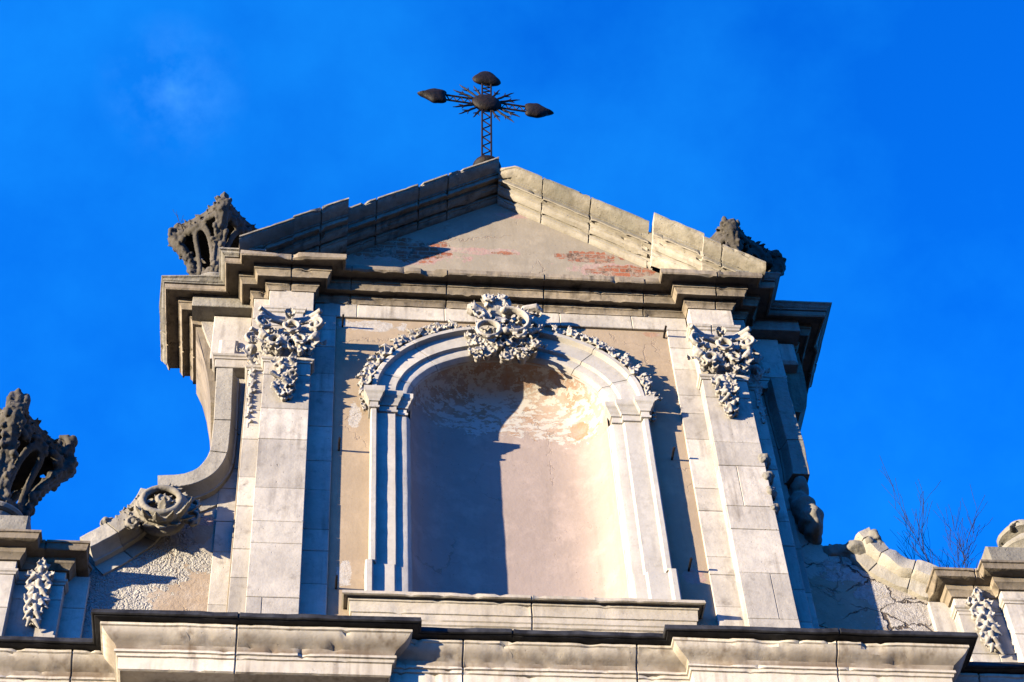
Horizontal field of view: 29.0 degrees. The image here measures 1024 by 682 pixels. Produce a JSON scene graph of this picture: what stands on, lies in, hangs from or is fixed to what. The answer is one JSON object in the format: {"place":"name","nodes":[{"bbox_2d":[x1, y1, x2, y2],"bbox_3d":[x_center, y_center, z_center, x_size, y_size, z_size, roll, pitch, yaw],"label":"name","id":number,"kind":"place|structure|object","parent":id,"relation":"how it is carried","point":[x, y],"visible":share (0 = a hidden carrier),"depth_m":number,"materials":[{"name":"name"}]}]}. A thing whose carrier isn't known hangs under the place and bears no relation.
{"place":"outdoors","nodes":[
{"label":"outdoors","id":0,"kind":"place"},
{"bbox_2d":[0,157,1023,681],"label":"church facade","id":1,"kind":"structure","parent":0,"point":[488,421],"depth_m":19.20,"materials":[{"name":"stone"}]},
{"bbox_2d":[0,388,78,521],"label":"stone finial","id":2,"kind":"object","parent":1,"relation":"on","point":[31,451],"visible":0.96,"depth_m":19.18,"materials":[{"name":"grey stone"}]},
{"bbox_2d":[167,191,256,275],"bbox_3d":[-3.302,-0.787,22.128,0.931,1.586,0.950,-31,-56,20],"label":"stone finial","id":3,"kind":"object","parent":1,"relation":"on","point":[221,221],"visible":0.48,"depth_m":22.26,"materials":[{"name":"grey stone"}]},
{"bbox_2d":[417,71,553,167],"bbox_3d":[-0.315,-2.650,23.765,1.694,2.255,0.340,8,-52,-7],"label":"iron cross","id":4,"kind":"object","parent":1,"relation":"on","point":[485,102],"visible":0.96,"depth_m":24.02,"materials":[{"name":"black metal"}]},
{"bbox_2d":[710,216,785,276],"bbox_3d":[2.571,-0.504,22.711,1.069,1.569,1.057,33,-60,-26],"label":"stone finial","id":5,"kind":"object","parent":1,"relation":"on","point":[729,232],"visible":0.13,"depth_m":22.89,"materials":[{"name":"grey stone"}]},
{"bbox_2d":[880,457,991,567],"bbox_3d":[4.375,2.074,20.064,1.281,1.865,1.120,2,-51,-5],"label":"bare sapling","id":6,"kind":"object","parent":1,"relation":"on","point":[959,543],"visible":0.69,"depth_m":20.04,"materials":[{"name":"brown plant"}]},
{"bbox_2d":[997,519,1023,547],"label":"stone finial","id":7,"kind":"object","parent":1,"relation":"on","point":[1011,534],"visible":0.28,"depth_m":19.55,"materials":[{"name":"beige stone"}]},
{"bbox_2d":[0,0,1023,568],"label":"sky","id":8,"kind":"structure","parent":0,"point":[877,146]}
]}

